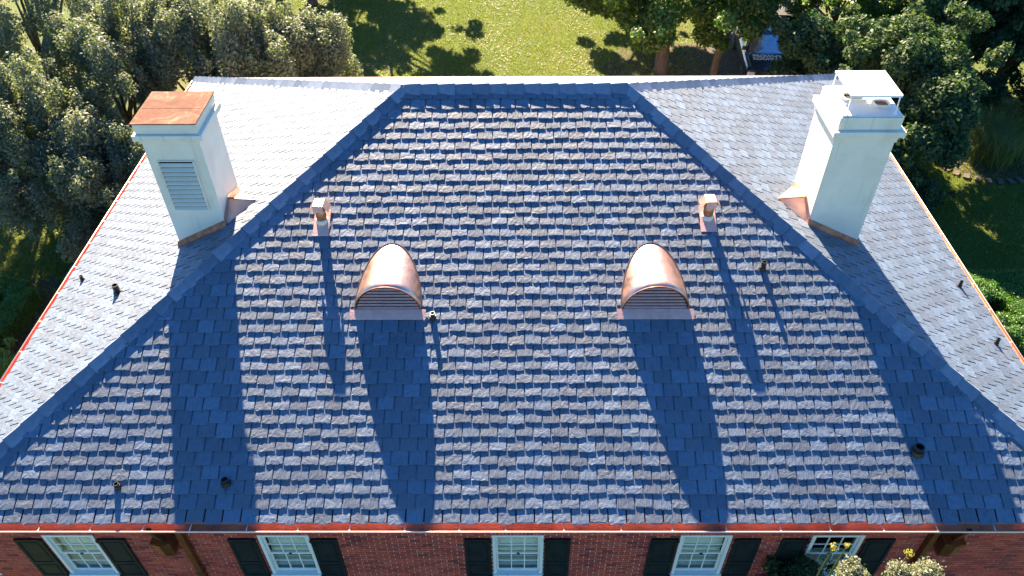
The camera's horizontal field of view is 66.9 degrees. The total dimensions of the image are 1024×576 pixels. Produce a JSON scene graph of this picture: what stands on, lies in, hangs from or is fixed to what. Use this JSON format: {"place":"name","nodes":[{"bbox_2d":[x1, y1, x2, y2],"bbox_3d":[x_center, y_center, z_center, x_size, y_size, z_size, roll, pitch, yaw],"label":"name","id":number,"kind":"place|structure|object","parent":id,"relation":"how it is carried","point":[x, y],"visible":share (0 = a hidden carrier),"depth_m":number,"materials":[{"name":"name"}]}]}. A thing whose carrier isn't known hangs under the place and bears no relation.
{"place":"outdoors","nodes":[
{"label":"outdoors","id":0,"kind":"place"},
{"bbox_2d":[0,0,1023,549],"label":"ground","id":1,"kind":"structure","parent":0,"point":[60,264],"depth_m":38.03,"materials":[{"name":"green plant"}]},
{"bbox_2d":[0,27,15,86],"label":"evergreen tree","id":2,"kind":"object","parent":1,"relation":"on","point":[6,62],"visible":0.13,"depth_m":31.38,"materials":[{"name":"green plant"}]},
{"bbox_2d":[2,276,60,353],"bbox_3d":[-16.502,1.313,24.602,3.390,0.001,5.074,0,43,0],"label":"planting bed","id":3,"kind":"object","parent":1,"relation":"on","point":[43,293],"visible":0.16,"depth_m":25.64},
{"bbox_2d":[0,336,17,379],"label":"lime shrub","id":4,"kind":"object","parent":3,"relation":"on","point":[6,358],"visible":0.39,"depth_m":22.52,"materials":[{"name":"green plant"}]},
{"bbox_2d":[0,273,41,349],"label":"clipped hedge","id":5,"kind":"object","parent":3,"relation":"on","point":[20,300],"visible":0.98,"depth_m":24.65,"materials":[{"name":"green plant"}]},
{"bbox_2d":[0,44,108,240],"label":"evergreen tree","id":6,"kind":"object","parent":1,"relation":"on","point":[51,97],"visible":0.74,"depth_m":24.42,"materials":[{"name":"green plant"}]},
{"bbox_2d":[0,0,124,108],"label":"evergreen tree","id":7,"kind":"object","parent":1,"relation":"on","point":[31,23],"visible":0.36,"depth_m":27.81,"materials":[{"name":"green plant"}]},
{"bbox_2d":[13,109,124,234],"bbox_3d":[-15.746,-3.972,27.255,4.724,4.389,5.113,0,43,0],"label":"evergreen tree","id":8,"kind":"object","parent":1,"relation":"on","point":[69,213],"visible":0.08,"depth_m":25.83,"materials":[{"name":"green plant"}]},
{"bbox_2d":[43,102,144,263],"bbox_3d":[-12.508,-3.185,25.344,4.838,5.783,4.459,-17,45,-17],"label":"evergreen tree","id":9,"kind":"object","parent":1,"relation":"on","point":[83,154],"visible":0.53,"depth_m":24.06,"materials":[{"name":"green plant"}]},
{"bbox_2d":[26,0,175,138],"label":"evergreen tree","id":10,"kind":"object","parent":1,"relation":"on","point":[92,49],"visible":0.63,"depth_m":26.40,"materials":[{"name":"green plant"}]},
{"bbox_2d":[105,0,243,98],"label":"evergreen tree","id":11,"kind":"object","parent":1,"relation":"on","point":[174,38],"visible":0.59,"depth_m":26.73,"materials":[{"name":"green plant"}]},
{"bbox_2d":[197,0,319,77],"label":"evergreen tree","id":12,"kind":"object","parent":1,"relation":"on","point":[266,36],"visible":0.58,"depth_m":26.68,"materials":[{"name":"green plant"}]},
{"bbox_2d":[307,0,318,6],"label":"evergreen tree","id":13,"kind":"object","parent":1,"relation":"on","point":[313,3],"visible":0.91,"depth_m":42.77,"materials":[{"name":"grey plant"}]},
{"bbox_2d":[266,0,363,76],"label":"evergreen tree","id":14,"kind":"object","parent":1,"relation":"on","point":[330,47],"visible":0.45,"depth_m":28.22,"materials":[{"name":"green plant"}]},
{"bbox_2d":[301,68,341,76],"bbox_3d":[-6.960,-6.059,29.235,3.109,4.648,3.077,0,43,0],"label":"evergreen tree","id":15,"kind":"object","parent":1,"relation":"on","point":[333,75],"visible":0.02,"depth_m":28.23,"materials":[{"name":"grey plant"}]},
{"bbox_2d":[0,70,1023,575],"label":"brick house","id":16,"kind":"structure","parent":1,"relation":"on","point":[562,326],"depth_m":13.93,"materials":[{"name":"grey stone"}]},
{"bbox_2d":[41,534,120,575],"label":"window","id":17,"kind":"structure","parent":16,"relation":"in","point":[83,549],"depth_m":14.11,"materials":[{"name":"white paint"}]},
{"bbox_2d":[256,534,321,575],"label":"window","id":18,"kind":"structure","parent":16,"relation":"in","point":[290,550],"depth_m":14.10,"materials":[{"name":"white paint"}]},
{"bbox_2d":[492,534,543,575],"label":"window","id":19,"kind":"structure","parent":16,"relation":"in","point":[510,549],"depth_m":14.07,"materials":[{"name":"white paint"}]},
{"bbox_2d":[669,534,732,575],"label":"window","id":20,"kind":"structure","parent":16,"relation":"in","point":[703,549],"depth_m":14.04,"materials":[{"name":"white paint"}]},
{"bbox_2d":[803,534,865,575],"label":"window","id":21,"kind":"structure","parent":16,"relation":"in","point":[819,547],"depth_m":13.91,"materials":[{"name":"white paint"}]},
{"bbox_2d":[601,43,712,75],"bbox_3d":[7.689,-10.672,37.351,6.917,0.001,5.011,0,43,0],"label":"mulch bed","id":22,"kind":"object","parent":1,"relation":"on","point":[693,55],"visible":0.41,"depth_m":37.69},
{"bbox_2d":[564,0,824,74],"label":"shade tree","id":23,"kind":"object","parent":22,"relation":"on","point":[654,31],"visible":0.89,"depth_m":31.57,"materials":[{"name":"green plant"}]},
{"bbox_2d":[690,0,775,75],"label":"shade tree","id":24,"kind":"object","parent":22,"relation":"on","point":[719,40],"visible":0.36,"depth_m":33.10,"materials":[{"name":"green plant"}]},
{"bbox_2d":[766,13,878,74],"bbox_3d":[12.576,-8.781,31.684,5.075,5.072,4.978,0,43,0],"label":"magnolia tree","id":25,"kind":"object","parent":1,"relation":"on","point":[808,47],"visible":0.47,"depth_m":30.16,"materials":[{"name":"green plant"}]},
{"bbox_2d":[779,0,908,34],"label":"shade tree","id":26,"kind":"object","parent":1,"relation":"on","point":[875,9],"visible":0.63,"depth_m":34.18,"materials":[{"name":"green plant"}]},
{"bbox_2d":[829,0,1015,104],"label":"magnolia tree","id":27,"kind":"object","parent":1,"relation":"on","point":[899,49],"visible":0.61,"depth_m":27.84,"materials":[{"name":"green plant"}]},
{"bbox_2d":[909,160,957,213],"bbox_3d":[14.743,-3.634,28.356,1.967,1.844,2.428,-24,48,-23],"label":"shrub","id":28,"kind":"object","parent":1,"relation":"on","point":[931,194],"visible":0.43,"depth_m":27.84,"materials":[{"name":"green plant"}]},
{"bbox_2d":[891,65,982,187],"bbox_3d":[14.611,-5.373,28.029,4.261,4.999,4.006,0,43,0],"label":"magnolia tree","id":29,"kind":"object","parent":1,"relation":"on","point":[941,115],"visible":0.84,"depth_m":26.66,"materials":[{"name":"green plant"}]},
{"bbox_2d":[897,0,1018,40],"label":"magnolia tree","id":30,"kind":"object","parent":1,"relation":"on","point":[931,16],"visible":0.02,"depth_m":33.68,"materials":[{"name":"green plant"}]},
{"bbox_2d":[918,0,1018,24],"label":"magnolia tree","id":31,"kind":"object","parent":1,"relation":"on","point":[937,7],"visible":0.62,"depth_m":30.41,"materials":[{"name":"green plant"}]},
{"bbox_2d":[937,0,1023,76],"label":"magnolia tree","id":32,"kind":"object","parent":1,"relation":"on","point":[1018,22],"visible":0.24,"depth_m":31.38,"materials":[{"name":"green plant"}]},
{"bbox_2d":[938,166,1023,184],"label":"stone edging","id":33,"kind":"object","parent":1,"relation":"on","point":[1020,180],"visible":0.67,"depth_m":30.14,"materials":[{"name":"stone"}]},
{"bbox_2d":[970,273,1003,302],"bbox_3d":[14.954,0.159,24.851,1.430,1.140,1.645,0,43,0],"label":"boxwood ball","id":34,"kind":"object","parent":1,"relation":"on","point":[990,292],"visible":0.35,"depth_m":24.56,"materials":[{"name":"green plant"}]},
{"bbox_2d":[951,150,1023,179],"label":"garden bed","id":35,"kind":"object","parent":1,"relation":"on","point":[994,170],"visible":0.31,"depth_m":30.77,"materials":[{"name":"green plant"}]},
{"bbox_2d":[965,100,1023,175],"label":"ornamental grass","id":36,"kind":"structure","parent":35,"relation":"on","point":[992,140],"depth_m":30.69,"materials":[{"name":"green plant"}]},
{"bbox_2d":[961,0,1023,105],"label":"magnolia tree","id":37,"kind":"object","parent":1,"relation":"on","point":[993,37],"visible":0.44,"depth_m":31.86,"materials":[{"name":"green plant"}]},
{"bbox_2d":[985,65,1023,107],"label":"magnolia tree","id":38,"kind":"object","parent":1,"relation":"on","point":[1014,73],"visible":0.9,"depth_m":32.13,"materials":[{"name":"green plant"}]},
{"bbox_2d":[36,0,1023,317],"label":"fallen leaves","id":39,"kind":"object","parent":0,"point":[530,54],"visible":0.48,"depth_m":38.74,"materials":[{"name":"brown plant"}]},
{"bbox_2d":[711,0,821,75],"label":"driveway","id":40,"kind":"structure","parent":0,"point":[733,64],"depth_m":37.77,"materials":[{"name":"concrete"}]},
{"bbox_2d":[732,26,785,75],"bbox_3d":[11.841,-11.492,36.819,2.100,1.880,5.620,4,43,5],"label":"pickup truck","id":41,"kind":"object","parent":40,"relation":"on","point":[755,56],"visible":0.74,"depth_m":35.70,"materials":[{"name":"blue paint"}]},
{"bbox_2d":[776,15,797,23],"bbox_3d":[13.357,-11.980,37.697,1.960,1.375,3.222,3,43,3],"label":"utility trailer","id":42,"kind":"object","parent":40,"relation":"on","point":[790,18],"visible":0.01,"depth_m":38.43,"materials":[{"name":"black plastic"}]},
{"bbox_2d":[758,551,839,575],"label":"dark shrub","id":43,"kind":"object","parent":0,"point":[798,565],"visible":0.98,"depth_m":13.70,"materials":[{"name":"green plant"}]},
{"bbox_2d":[816,542,838,575],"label":"flower stalk","id":44,"kind":"object","parent":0,"point":[833,546],"visible":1,"depth_m":11.36,"materials":[{"name":"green plant"}]},
{"bbox_2d":[828,543,849,575],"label":"flower stalk","id":45,"kind":"object","parent":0,"point":[847,545],"visible":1,"depth_m":11.42,"materials":[{"name":"green plant"}]},
{"bbox_2d":[830,554,871,575],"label":"flowering shrub","id":46,"kind":"object","parent":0,"point":[848,567],"visible":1,"depth_m":11.74,"materials":[{"name":"white plant"}]},
{"bbox_2d":[880,558,915,575],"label":"flowering shrub","id":47,"kind":"object","parent":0,"point":[905,569],"visible":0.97,"depth_m":11.77,"materials":[{"name":"white plant"}]},
{"bbox_2d":[895,549,914,572],"bbox_3d":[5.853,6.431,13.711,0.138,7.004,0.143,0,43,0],"label":"flower stalk","id":48,"kind":"object","parent":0,"point":[909,553],"visible":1,"depth_m":11.39,"materials":[{"name":"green plant"}]},
{"bbox_2d":[912,556,945,575],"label":"flowering shrub","id":49,"kind":"object","parent":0,"point":[925,568],"visible":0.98,"depth_m":11.73,"materials":[{"name":"white plant"}]},
{"label":"bed soil","id":50,"kind":"structure","parent":0,"visible":0},
{"bbox_2d":[966,268,1023,289],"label":"clipped hedge","id":51,"kind":"object","parent":50,"relation":"on","point":[1008,276],"visible":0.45,"depth_m":25.21,"materials":[{"name":"green plant"}]},
{"bbox_2d":[988,281,1023,324],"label":"clipped hedge","id":52,"kind":"object","parent":50,"relation":"on","point":[1012,300],"visible":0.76,"depth_m":24.55,"materials":[{"name":"green plant"}]},
{"bbox_2d":[996,311,1023,356],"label":"boxwood ball","id":53,"kind":"object","parent":50,"relation":"on","point":[1014,328],"visible":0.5,"depth_m":23.26,"materials":[{"name":"green plant"}]}
]}

